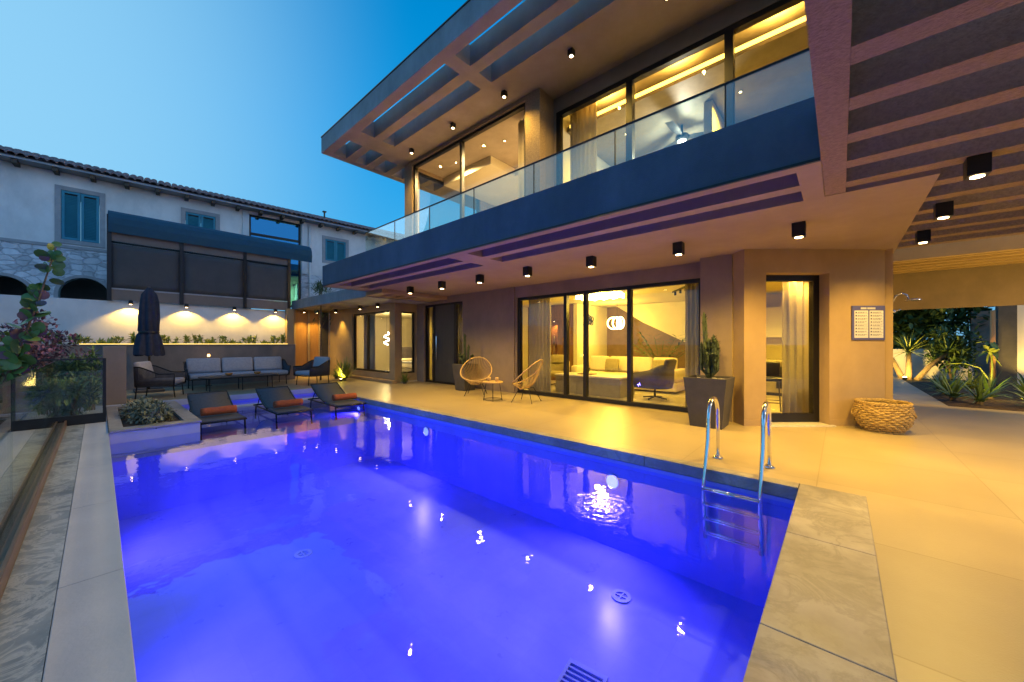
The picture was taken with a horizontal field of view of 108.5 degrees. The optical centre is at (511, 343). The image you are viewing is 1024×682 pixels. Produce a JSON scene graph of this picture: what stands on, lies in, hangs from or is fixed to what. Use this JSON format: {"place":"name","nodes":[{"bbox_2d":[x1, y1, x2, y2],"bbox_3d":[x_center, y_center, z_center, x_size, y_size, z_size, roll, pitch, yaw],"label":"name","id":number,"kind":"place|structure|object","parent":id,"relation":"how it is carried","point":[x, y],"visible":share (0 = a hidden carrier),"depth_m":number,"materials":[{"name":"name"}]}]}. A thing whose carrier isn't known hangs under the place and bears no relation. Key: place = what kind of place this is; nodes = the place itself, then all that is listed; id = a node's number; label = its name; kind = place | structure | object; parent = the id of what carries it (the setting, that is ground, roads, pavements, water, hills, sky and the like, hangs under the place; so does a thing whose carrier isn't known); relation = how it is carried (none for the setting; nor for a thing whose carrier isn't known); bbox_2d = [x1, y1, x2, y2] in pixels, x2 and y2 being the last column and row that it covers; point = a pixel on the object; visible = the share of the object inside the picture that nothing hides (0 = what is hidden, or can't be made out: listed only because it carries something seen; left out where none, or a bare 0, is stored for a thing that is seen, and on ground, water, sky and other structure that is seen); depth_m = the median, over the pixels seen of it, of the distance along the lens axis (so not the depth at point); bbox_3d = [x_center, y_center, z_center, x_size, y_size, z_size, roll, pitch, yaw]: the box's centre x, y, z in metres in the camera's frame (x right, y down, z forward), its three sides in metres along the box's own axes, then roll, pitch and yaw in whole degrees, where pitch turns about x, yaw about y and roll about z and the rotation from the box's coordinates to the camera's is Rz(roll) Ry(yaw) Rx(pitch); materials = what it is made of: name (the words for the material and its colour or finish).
{"place":"outdoors","nodes":[
{"label":"outdoors","id":0,"kind":"place"},
{"bbox_2d":[102,346,125,404],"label":"garden pier","id":1,"kind":"structure","parent":0,"point":[115,356],"depth_m":8.15,"materials":[{"name":"beige paint"}]},
{"bbox_2d":[0,145,404,356],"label":"neighbour house","id":2,"kind":"structure","parent":0,"point":[45,200],"depth_m":13.60,"materials":[{"name":"white paint"}]},
{"bbox_2d":[55,184,104,247],"bbox_3d":[-15.414,-4.510,13.180,1.180,2.000,0.100,0,0,-44],"label":"window","id":3,"kind":"structure","parent":2,"relation":"in","point":[76,217],"depth_m":13.13,"materials":[{"name":"wood"}]},
{"bbox_2d":[181,207,219,229],"bbox_3d":[-13.038,-4.880,15.449,1.250,1.340,0.100,0,0,-44],"label":"window","id":4,"kind":"structure","parent":2,"relation":"in","point":[199,221],"depth_m":15.40,"materials":[{"name":"wood"}]},
{"bbox_2d":[107,210,311,309],"bbox_3d":[-11.063,-2.787,13.957,2.111,2.946,5.780,0,0,42],"label":"patio awning","id":5,"kind":"object","parent":2,"relation":"attached to","point":[182,270],"visible":1,"depth_m":12.71,"materials":[{"name":"black"}]},
{"bbox_2d":[322,235,348,263],"bbox_3d":[-9.167,-4.800,19.149,1.300,1.380,0.100,0,0,-44],"label":"window","id":6,"kind":"structure","parent":2,"relation":"in","point":[332,252],"depth_m":19.07,"materials":[{"name":"wood"}]},
{"bbox_2d":[2,348,987,421],"bbox_3d":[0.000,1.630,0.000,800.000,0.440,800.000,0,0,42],"label":"ground","id":7,"kind":"structure","parent":0,"point":[908,381],"depth_m":13.35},
{"bbox_2d":[0,294,284,343],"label":"garden wall","id":8,"kind":"structure","parent":7,"relation":"on","point":[97,319],"depth_m":11.73,"materials":[{"name":"white paint"}]},
{"bbox_2d":[112,392,794,681],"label":"pool basin","id":9,"kind":"object","parent":7,"relation":"in","point":[443,551],"visible":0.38,"depth_m":4.21,"materials":[{"name":"tile"}]},
{"bbox_2d":[42,569,136,681],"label":"pool coping","id":10,"kind":"object","parent":9,"relation":"on","point":[90,638],"visible":1,"depth_m":1.71,"materials":[{"name":"stone"}]},
{"bbox_2d":[57,500,123,589],"bbox_3d":[-2.956,1.408,2.602,1.454,0.124,0.253,0,0,42],"label":"pool coping","id":11,"kind":"object","parent":9,"relation":"on","point":[92,547],"visible":0.76,"depth_m":2.46,"materials":[{"name":"stone"}]},
{"bbox_2d":[71,463,115,508],"bbox_3d":[-4.043,1.408,3.572,1.454,0.124,0.253,0,0,42],"label":"pool coping","id":12,"kind":"object","parent":9,"relation":"on","point":[94,485],"visible":0.76,"depth_m":3.47,"materials":[{"name":"stone"}]},
{"bbox_2d":[77,441,111,468],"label":"pool coping","id":13,"kind":"object","parent":9,"relation":"on","point":[95,454],"visible":0.76,"depth_m":4.47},
{"bbox_2d":[81,425,108,444],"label":"pool coping","id":14,"kind":"object","parent":9,"relation":"on","point":[95,434],"visible":0.76,"depth_m":5.46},
{"bbox_2d":[87,406,102,413],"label":"pool coping","id":15,"kind":"object","parent":9,"relation":"on","point":[99,409],"visible":0.26,"depth_m":7.41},
{"bbox_2d":[79,344,102,410],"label":"yellow shrub","id":16,"kind":"object","parent":15,"relation":"on","point":[92,366],"visible":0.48,"depth_m":7.48,"materials":[{"name":"green plant"}]},
{"bbox_2d":[106,401,201,458],"bbox_3d":[-6.881,1.522,6.994,3.260,0.412,1.072,0,0,42],"label":"stone planter","id":17,"kind":"object","parent":9,"relation":"on","point":[182,429],"visible":0.85,"depth_m":5.99,"materials":[{"name":"stone"}]},
{"bbox_2d":[118,395,177,428],"bbox_3d":[-6.804,1.249,6.884,3.019,0.516,0.791,0,0,42],"label":"planter shrub","id":18,"kind":"object","parent":17,"relation":"in","point":[142,409],"visible":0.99,"depth_m":6.49,"materials":[{"name":"green plant"}]},
{"bbox_2d":[106,388,313,406],"bbox_3d":[-7.384,1.408,9.560,0.153,0.124,4.240,0,0,42],"label":"pool coping","id":19,"kind":"object","parent":9,"relation":"on","point":[245,396],"visible":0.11,"depth_m":9.77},
{"bbox_2d":[187,390,246,439],"bbox_3d":[-5.942,1.381,7.371,1.756,0.703,0.696,0,0,42],"label":"sun lounger","id":20,"kind":"object","parent":9,"relation":"on","point":[197,402],"visible":0.67,"depth_m":7.47,"materials":[{"name":"fabric"}]},
{"bbox_2d":[200,405,236,415],"bbox_3d":[-5.655,1.290,7.115,0.173,0.149,0.541,0,0,41],"label":"rolled towel","id":21,"kind":"object","parent":20,"relation":"on","point":[218,410],"visible":1,"depth_m":7.05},
{"bbox_2d":[188,397,331,416],"bbox_3d":[-6.103,1.599,9.145,0.320,0.259,3.155,0,0,42],"label":"pool step","id":22,"kind":"object","parent":9,"relation":"on","point":[246,410],"visible":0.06,"depth_m":8.92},
{"bbox_2d":[253,386,312,428],"bbox_3d":[-5.150,1.381,8.259,1.756,0.703,0.696,0,0,42],"label":"sun lounger","id":23,"kind":"object","parent":9,"relation":"on","point":[268,396],"visible":0.84,"depth_m":8.34,"materials":[{"name":"fabric"}]},
{"bbox_2d":[308,382,365,419],"bbox_3d":[-4.365,1.381,9.140,1.756,0.703,0.696,0,0,42],"label":"sun lounger","id":24,"kind":"object","parent":9,"relation":"on","point":[324,392],"visible":0.82,"depth_m":9.19,"materials":[{"name":"black metal"}]},
{"bbox_2d":[359,397,393,408],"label":"pool coping","id":25,"kind":"object","parent":9,"relation":"on","point":[376,402],"visible":0.76,"depth_m":8.71,"materials":[{"name":"stone"}]},
{"bbox_2d":[389,403,432,417],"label":"pool coping","id":26,"kind":"object","parent":9,"relation":"on","point":[418,411],"visible":0.86,"depth_m":7.76,"materials":[{"name":"stone"}]},
{"bbox_2d":[428,410,483,428],"bbox_3d":[-1.085,1.408,6.892,1.454,0.124,0.153,0,0,42],"label":"pool coping","id":27,"kind":"object","parent":9,"relation":"on","point":[457,419],"visible":0.86,"depth_m":6.80,"materials":[{"name":"stone"}]},
{"bbox_2d":[478,420,550,443],"bbox_3d":[0.003,1.408,5.922,1.454,0.124,0.153,0,0,42],"label":"pool coping","id":28,"kind":"object","parent":9,"relation":"on","point":[523,433],"visible":0.86,"depth_m":5.82,"materials":[{"name":"stone"}]},
{"bbox_2d":[556,658,607,681],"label":"floor drain","id":29,"kind":"object","parent":9,"relation":"on","point":[593,672],"visible":1,"depth_m":2.89,"materials":[{"name":"white plastic"}]},
{"bbox_2d":[546,434,648,465],"bbox_3d":[1.091,1.408,4.953,1.454,0.124,0.153,0,0,42],"label":"pool coping","id":30,"kind":"object","parent":9,"relation":"on","point":[615,453],"visible":0.86,"depth_m":4.83,"materials":[{"name":"stone"}]},
{"bbox_2d":[645,453,798,499],"bbox_3d":[2.178,1.408,3.984,1.454,0.124,0.153,0,0,42],"label":"pool coping","id":31,"kind":"object","parent":9,"relation":"on","point":[771,486],"visible":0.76,"depth_m":3.85,"materials":[{"name":"stone"}]},
{"bbox_2d":[743,624,896,681],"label":"pool coping","id":32,"kind":"object","parent":9,"relation":"on","point":[776,656],"visible":1,"depth_m":1.55,"materials":[{"name":"stone"}]},
{"bbox_2d":[760,532,896,680],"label":"pool coping","id":33,"kind":"object","parent":9,"relation":"on","point":[826,597],"visible":0.85,"depth_m":1.91,"materials":[{"name":"stone"}]},
{"bbox_2d":[786,483,875,555],"bbox_3d":[2.543,1.408,2.946,0.462,0.124,1.217,0,0,42],"label":"pool coping","id":34,"kind":"object","parent":9,"relation":"on","point":[837,518],"visible":0.76,"depth_m":2.84,"materials":[{"name":"stone"}]},
{"bbox_2d":[292,0,940,426],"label":"villa","id":35,"kind":"object","parent":7,"relation":"on","point":[732,194],"visible":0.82,"depth_m":6.60,"materials":[{"name":"beige paint"}]},
{"bbox_2d":[296,311,306,375],"bbox_3d":[-8.782,0.001,15.367,0.040,2.698,0.460,0,0,42],"label":"door panel","id":36,"kind":"structure","parent":35,"relation":"in","point":[301,318],"depth_m":15.35,"materials":[{"name":"brown wood"}]},
{"bbox_2d":[310,312,318,359],"bbox_3d":[-8.456,0.001,15.733,0.040,2.698,0.360,0,0,42],"label":"door panel","id":37,"kind":"structure","parent":35,"relation":"in","point":[314,329],"depth_m":15.73,"materials":[{"name":"brown wood"}]},
{"bbox_2d":[322,312,327,356],"bbox_3d":[-8.183,0.001,16.039,0.040,2.698,0.340,0,0,42],"label":"door panel","id":38,"kind":"structure","parent":35,"relation":"in","point":[325,327],"depth_m":16.07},
{"bbox_2d":[364,314,374,368],"bbox_3d":[-5.639,0.015,14.602,0.954,2.530,0.104,0,0,42],"label":"curtain","id":39,"kind":"object","parent":35,"relation":"hanging from","point":[372,341],"visible":0.54,"depth_m":14.46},
{"bbox_2d":[354,310,388,372],"bbox_3d":[-5.244,-0.065,13.821,2.820,2.210,0.090,0,0,42],"label":"bay window","id":40,"kind":"structure","parent":35,"relation":"in","point":[387,311],"depth_m":14.00,"materials":[{"name":"black"}]},
{"bbox_2d":[402,347,411,371],"bbox_3d":[-3.787,0.725,15.832,2.120,1.150,2.000,0,0,42],"label":"bed","id":41,"kind":"object","parent":35,"relation":"on","point":[406,358],"visible":0.09,"depth_m":15.79,"materials":[{"name":"beige fabric"}]},
{"bbox_2d":[401,311,413,372],"bbox_3d":[-3.718,-0.040,13.038,0.090,2.160,0.560,0,0,42],"label":"bay window","id":42,"kind":"structure","parent":35,"relation":"in","point":[412,313],"depth_m":13.19,"materials":[{"name":"black"}]},
{"bbox_2d":[435,305,453,382],"bbox_3d":[-2.247,0.030,12.299,1.000,2.600,0.146,0,0,42],"label":"front door","id":43,"kind":"structure","parent":35,"relation":"in","point":[444,315],"depth_m":12.29,"materials":[{"name":"wood"}]},
{"bbox_2d":[414,103,524,233],"bbox_3d":[-1.220,-3.605,9.190,4.190,2.990,0.090,0,0,42],"label":"upper window","id":44,"kind":"structure","parent":35,"relation":"in","point":[461,142],"depth_m":9.19,"materials":[{"name":"black"}]},
{"bbox_2d":[518,118,523,198],"bbox_3d":[0.349,-3.635,8.396,0.554,3.030,0.104,0,0,42],"label":"curtain","id":45,"kind":"object","parent":35,"relation":"hanging from","point":[520,158],"visible":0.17,"depth_m":8.49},
{"bbox_2d":[529,298,550,391],"bbox_3d":[0.755,-0.025,10.069,0.774,2.690,0.104,0,0,42],"label":"curtain","id":46,"kind":"object","parent":35,"relation":"hanging from","point":[539,329],"visible":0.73,"depth_m":10.03,"materials":[{"name":"fabric"}]},
{"bbox_2d":[570,102,596,180],"bbox_3d":[1.515,-3.610,7.825,0.654,2.980,0.104,0,0,42],"label":"curtain","id":47,"kind":"object","parent":35,"relation":"hanging from","point":[583,127],"visible":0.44,"depth_m":7.82,"materials":[{"name":"fabric"}]},
{"bbox_2d":[554,372,633,397],"bbox_3d":[2.192,1.085,9.900,1.940,0.500,0.880,0,0,42],"label":"stone table","id":48,"kind":"object","parent":35,"relation":"on","point":[609,385],"visible":0.73,"depth_m":9.38,"materials":[{"name":"beige stone"}]},
{"bbox_2d":[576,291,624,300],"bbox_3d":[2.367,-1.295,9.946,1.200,0.204,0.560,0,0,42],"label":"chandelier","id":49,"kind":"object","parent":35,"relation":"hanging from","point":[606,295],"visible":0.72,"depth_m":9.69,"materials":[{"name":"silver metal"}]},
{"bbox_2d":[518,278,699,411],"bbox_3d":[1.931,0.045,8.593,4.650,2.590,0.120,0,0,42],"label":"sliding door","id":50,"kind":"structure","parent":35,"relation":"in","point":[629,401],"depth_m":8.69,"materials":[{"name":"black"}]},
{"bbox_2d":[571,356,684,391],"bbox_3d":[3.395,0.837,11.025,3.220,0.876,1.020,0,0,42],"label":"sofa","id":51,"kind":"object","parent":35,"relation":"on","point":[597,364],"visible":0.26,"depth_m":11.04,"materials":[{"name":"beige fabric"}]},
{"bbox_2d":[633,359,676,399],"bbox_3d":[3.480,0.846,8.880,0.845,0.969,0.816,0,0,-40],"label":"swivel armchair","id":52,"kind":"object","parent":35,"relation":"on","point":[660,377],"visible":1,"depth_m":8.56,"materials":[{"name":"grey fabric"}]},
{"bbox_2d":[633,331,684,358],"bbox_3d":[4.553,0.482,11.317,2.455,1.706,2.183,0,0,42],"label":"indoor palm","id":53,"kind":"object","parent":35,"relation":"on","point":[650,349],"visible":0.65,"depth_m":11.03,"materials":[{"name":"green plant"}]},
{"bbox_2d":[556,0,803,184],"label":"upper window","id":54,"kind":"structure","parent":35,"relation":"in","point":[727,34],"depth_m":6.21,"materials":[{"name":"black"}]},
{"bbox_2d":[663,121,703,148],"bbox_3d":[3.585,-4.527,7.860,1.378,0.399,1.210,0,0,42],"label":"ceiling fan","id":55,"kind":"object","parent":35,"relation":"hanging from","point":[681,136],"visible":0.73,"depth_m":7.87,"materials":[{"name":"white metal"}]},
{"bbox_2d":[685,283,698,406],"bbox_3d":[3.719,-0.025,7.428,0.434,2.690,0.104,0,0,42],"label":"curtain","id":56,"kind":"object","parent":35,"relation":"hanging from","point":[691,328],"visible":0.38,"depth_m":7.49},
{"bbox_2d":[766,306,781,395],"bbox_3d":[7.344,0.186,9.294,2.000,2.300,0.710,0,0,42],"label":"kitchen cabinet","id":57,"kind":"object","parent":35,"relation":"on","point":[773,322],"visible":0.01,"depth_m":9.61,"materials":[{"name":"beige wood"}]},
{"bbox_2d":[766,362,781,411],"bbox_3d":[4.988,0.847,7.101,0.456,0.982,0.453,0,0,22],"label":"bar stool","id":58,"kind":"object","parent":35,"relation":"on","point":[772,369],"visible":0.37,"depth_m":7.21,"materials":[{"name":"black"}]},
{"bbox_2d":[766,275,818,421],"bbox_3d":[4.690,0.085,6.300,1.040,2.490,0.100,0,0,0],"label":"kitchen door","id":59,"kind":"structure","parent":35,"relation":"in","point":[813,415],"depth_m":6.25,"materials":[{"name":"black"}]},
{"bbox_2d":[782,282,808,412],"bbox_3d":[5.230,-0.005,6.616,0.744,2.650,0.103,0,0,1],"label":"curtain","id":60,"kind":"object","parent":35,"relation":"hanging from","point":[795,347],"visible":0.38,"depth_m":6.62,"materials":[{"name":"fabric"}]},
{"bbox_2d":[792,221,805,238],"bbox_3d":[3.693,-1.456,4.746,0.140,0.185,0.140,0,0,42],"label":"ceiling spotlight","id":61,"kind":"object","parent":35,"relation":"attached to","point":[798,229],"visible":1,"depth_m":4.69,"materials":[{"name":"black metal"}]},
{"bbox_2d":[851,306,884,339],"bbox_3d":[5.835,-0.340,6.036,0.540,0.560,0.025,0,0,0],"label":"rules sign","id":62,"kind":"object","parent":35,"relation":"attached to","point":[867,322],"visible":1,"depth_m":6.03,"materials":[{"name":"blue"}]},
{"bbox_2d":[893,329,971,380],"bbox_3d":[15.239,0.318,14.230,2.062,2.275,3.128,0,0,-31],"label":"yucca","id":63,"kind":"object","parent":7,"relation":"on","point":[908,347],"visible":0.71,"depth_m":13.98,"materials":[{"name":"green plant"}]},
{"bbox_2d":[893,349,972,379],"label":"garden back wall","id":64,"kind":"structure","parent":7,"relation":"on","point":[918,365],"depth_m":14.84,"materials":[{"name":"white paint"}]},
{"bbox_2d":[893,306,994,348],"bbox_3d":[16.169,-1.138,16.396,10.234,5.562,2.446,0,0,42],"label":"hedge","id":65,"kind":"object","parent":7,"relation":"on","point":[907,322],"visible":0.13,"depth_m":15.08,"materials":[{"name":"green plant"}]},
{"bbox_2d":[921,324,989,381],"bbox_3d":[16.489,0.412,13.735,1.757,2.356,1.472,0,0,42],"label":"bush","id":66,"kind":"object","parent":7,"relation":"on","point":[964,354],"visible":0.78,"depth_m":13.62,"materials":[{"name":"green plant"}]},
{"bbox_2d":[970,311,989,379],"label":"boundary wall","id":67,"kind":"structure","parent":7,"relation":"on","point":[981,359],"depth_m":14.18,"materials":[{"name":"beige paint"}]},
{"bbox_2d":[1017,305,1023,384],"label":"garden side wall","id":68,"kind":"structure","parent":7,"relation":"on","point":[1020,339],"depth_m":11.09,"materials":[{"name":"white paint"}]},
{"bbox_2d":[0,0,994,345],"label":"sky","id":69,"kind":"structure","parent":0,"point":[235,98],"materials":[{"name":"blue"}]},
{"bbox_2d":[0,375,1023,681],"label":"terrace","id":70,"kind":"structure","parent":0,"point":[940,487],"depth_m":3.74,"materials":[{"name":"tile"}]},
{"bbox_2d":[0,241,65,413],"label":"round leaved tree","id":71,"kind":"object","parent":70,"relation":"on","point":[15,361],"visible":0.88,"depth_m":4.04,"materials":[{"name":"green plant"}]},
{"bbox_2d":[0,359,66,599],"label":"glass balustrade","id":72,"kind":"object","parent":70,"relation":"on","point":[37,427],"visible":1,"depth_m":3.04,"materials":[{"name":"clear glass"}]},
{"bbox_2d":[0,407,86,681],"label":"paving strip","id":73,"kind":"object","parent":70,"relation":"on","point":[27,603],"visible":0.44,"depth_m":2.12,"materials":[{"name":"stone"}]},
{"bbox_2d":[61,353,106,415],"bbox_3d":[-8.002,0.786,6.750,1.342,1.259,0.813,0,0,42],"label":"leafy shrub","id":74,"kind":"object","parent":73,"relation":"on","point":[79,394],"visible":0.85,"depth_m":6.74,"materials":[{"name":"green plant"}]},
{"bbox_2d":[0,309,101,395],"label":"pink shrub","id":75,"kind":"object","parent":70,"relation":"on","point":[41,350],"visible":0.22,"depth_m":7.42,"materials":[{"name":"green plant"}]},
{"bbox_2d":[0,358,105,432],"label":"glass screen","id":76,"kind":"object","parent":70,"relation":"on","point":[81,419],"visible":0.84,"depth_m":6.18,"materials":[{"name":"black glass"}]},
{"bbox_2d":[0,344,295,391],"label":"planter wall","id":77,"kind":"structure","parent":70,"relation":"on","point":[174,357],"depth_m":11.83,"materials":[{"name":"grey paint"}]},
{"bbox_2d":[133,286,164,392],"bbox_3d":[-10.201,-0.125,10.371,0.656,2.950,0.656,0,0,42],"label":"parasol","id":78,"kind":"object","parent":70,"relation":"on","point":[148,342],"visible":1,"depth_m":10.22,"materials":[{"name":"black fabric"}]},
{"bbox_2d":[133,361,186,398],"bbox_3d":[-8.933,0.899,9.366,0.830,0.904,0.872,0,0,-26],"label":"outdoor armchair","id":79,"kind":"object","parent":70,"relation":"on","point":[146,374],"visible":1,"depth_m":9.07,"materials":[{"name":"wicker"}]},
{"bbox_2d":[183,356,290,390],"bbox_3d":[-8.644,0.899,11.721,0.830,0.904,2.672,0,0,42],"label":"outdoor sofa","id":80,"kind":"object","parent":70,"relation":"on","point":[195,368],"visible":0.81,"depth_m":11.72,"materials":[{"name":"fabric"}]},
{"bbox_2d":[198,373,278,391],"bbox_3d":[-8.030,1.140,10.905,0.680,0.421,1.900,0,0,42],"label":"coffee table","id":81,"kind":"object","parent":70,"relation":"on","point":[231,376],"visible":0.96,"depth_m":10.73,"materials":[{"name":"black metal"}]},
{"bbox_2d":[285,309,293,343],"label":"corner pillar","id":82,"kind":"structure","parent":70,"relation":"on","point":[289,323],"depth_m":14.77,"materials":[{"name":"paint"}]},
{"bbox_2d":[293,357,329,385],"bbox_3d":[-6.620,0.899,12.262,0.872,0.904,0.830,0,0,27],"label":"outdoor armchair","id":83,"kind":"object","parent":70,"relation":"on","point":[317,366],"visible":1,"depth_m":12.21,"materials":[{"name":"black wicker"}]},
{"bbox_2d":[308,280,332,379],"bbox_3d":[-7.013,-0.498,13.529,0.949,3.698,0.894,0,0,17],"label":"slender tree","id":84,"kind":"object","parent":70,"relation":"on","point":[320,288],"visible":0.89,"depth_m":13.56,"materials":[{"name":"green plant"}]},
{"bbox_2d":[329,357,363,380],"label":"grass clump","id":85,"kind":"object","parent":70,"relation":"on","point":[343,374],"visible":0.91,"depth_m":13.45,"materials":[{"name":"green plant"}]},
{"bbox_2d":[452,363,477,390],"bbox_3d":[-1.361,0.970,10.723,0.539,0.760,0.539,0,0,42],"label":"plant pot","id":86,"kind":"object","parent":70,"relation":"on","point":[461,384],"visible":0.69,"depth_m":10.56,"materials":[{"name":"concrete"}]},
{"bbox_2d":[460,357,491,395],"bbox_3d":[-0.945,0.855,9.714,0.850,0.999,0.710,0,0,4],"label":"rattan chair","id":87,"kind":"object","parent":70,"relation":"on","point":[479,382],"visible":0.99,"depth_m":9.80,"materials":[{"name":"beige wicker"}]},
{"bbox_2d":[511,359,542,403],"bbox_3d":[0.362,0.855,8.554,0.710,0.999,0.850,0,0,28],"label":"rattan chair","id":88,"kind":"object","parent":70,"relation":"on","point":[536,373],"visible":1,"depth_m":8.43,"materials":[{"name":"beige wicker"}]},
{"bbox_2d":[683,375,734,429],"bbox_3d":[3.261,0.950,6.095,0.629,0.800,0.629,0,0,42],"label":"plant pot","id":89,"kind":"object","parent":70,"relation":"on","point":[701,391],"visible":0.98,"depth_m":5.91,"materials":[{"name":"concrete"}]},
{"bbox_2d":[697,312,720,377],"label":"cactus","id":90,"kind":"object","parent":89,"relation":"on","point":[709,356],"visible":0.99,"depth_m":6.02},
{"bbox_2d":[701,396,774,555],"bbox_3d":[2.406,1.336,3.948,0.610,1.475,0.734,0,0,42],"label":"pool ladder","id":91,"kind":"object","parent":70,"relation":"attached to","point":[758,516],"visible":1,"depth_m":3.76,"materials":[{"name":"silver metal"}]},
{"bbox_2d":[851,398,916,433],"bbox_3d":[5.731,1.119,5.702,0.687,0.473,0.688,0,0,-27],"label":"wicker basket","id":92,"kind":"object","parent":70,"relation":"on","point":[887,416],"visible":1,"depth_m":5.50,"materials":[{"name":"beige wicker"}]},
{"bbox_2d":[804,0,1023,248],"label":"pergola","id":93,"kind":"object","parent":70,"relation":"on","point":[903,87],"visible":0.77,"depth_m":2.42,"materials":[{"name":"beige paint"}]},
{"bbox_2d":[915,229,930,243],"bbox_3d":[5.671,-1.468,5.086,0.132,0.165,0.132,0,0,42],"label":"ceiling spotlight","id":94,"kind":"object","parent":93,"relation":"attached to","point":[922,236],"visible":1,"depth_m":5.04,"materials":[{"name":"black metal"}]},
{"bbox_2d":[933,200,953,219],"bbox_3d":[4.773,-1.468,4.078,0.132,0.165,0.132,0,0,42],"label":"ceiling spotlight","id":95,"kind":"object","parent":93,"relation":"attached to","point":[943,210],"visible":1,"depth_m":4.04,"materials":[{"name":"black metal"}]},
{"bbox_2d":[963,152,991,180],"bbox_3d":[3.875,-1.468,3.070,0.132,0.165,0.132,0,0,42],"label":"ceiling spotlight","id":96,"kind":"object","parent":93,"relation":"attached to","point":[977,166],"visible":1,"depth_m":3.04,"materials":[{"name":"black metal"}]},
{"bbox_2d":[893,234,1023,309],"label":"carport","id":97,"kind":"object","parent":70,"relation":"on","point":[986,272],"depth_m":7.54,"materials":[{"name":"paint"}]},
{"bbox_2d":[551,355,569,385],"bbox_3d":[1.422,0.846,11.772,0.845,0.969,0.816,0,0,12],"label":"swivel armchair","id":98,"kind":"object","parent":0,"point":[557,363],"visible":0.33,"depth_m":12.03,"materials":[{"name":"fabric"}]},
{"bbox_2d":[893,377,944,404],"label":"garden path","id":99,"kind":"structure","parent":0,"point":[903,390],"depth_m":9.80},
{"bbox_2d":[910,381,1023,411],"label":"planting bed soil","id":100,"kind":"structure","parent":0,"point":[994,403],"depth_m":8.75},
{"bbox_2d":[916,368,994,400],"bbox_3d":[10.254,0.936,8.569,1.405,0.767,1.159,0,0,-27],"label":"bed plant","id":101,"kind":"object","parent":100,"relation":"on","point":[956,389],"visible":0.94,"depth_m":8.54,"materials":[{"name":"green plant"}]},
{"bbox_2d":[948,341,1000,383],"bbox_3d":[13.709,0.644,10.948,0.637,1.435,1.018,0,0,-30],"label":"yucca","id":102,"kind":"object","parent":100,"relation":"on","point":[991,348],"visible":0.98,"depth_m":10.66,"materials":[{"name":"green plant"}]},
{"bbox_2d":[939,373,1021,405],"bbox_3d":[10.125,0.955,7.966,1.099,0.728,1.332,0,0,20],"label":"bed plant","id":103,"kind":"object","parent":100,"relation":"on","point":[980,398],"visible":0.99,"depth_m":7.94,"materials":[{"name":"green plant"}]},
{"bbox_2d":[964,371,1016,399],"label":"bed plant","id":104,"kind":"object","parent":100,"relation":"on","point":[988,385],"visible":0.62,"depth_m":8.59,"materials":[{"name":"green plant"}]},
{"bbox_2d":[990,310,995,386],"bbox_3d":[14.462,0.175,11.089,0.105,2.350,0.110,0,0,42],"label":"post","id":105,"kind":"object","parent":100,"relation":"on","point":[992,326],"visible":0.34,"depth_m":11.05,"materials":[{"name":"brown wood"}]},
{"bbox_2d":[995,305,1016,384],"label":"garden pillar","id":106,"kind":"structure","parent":100,"relation":"on","point":[1006,330],"depth_m":11.16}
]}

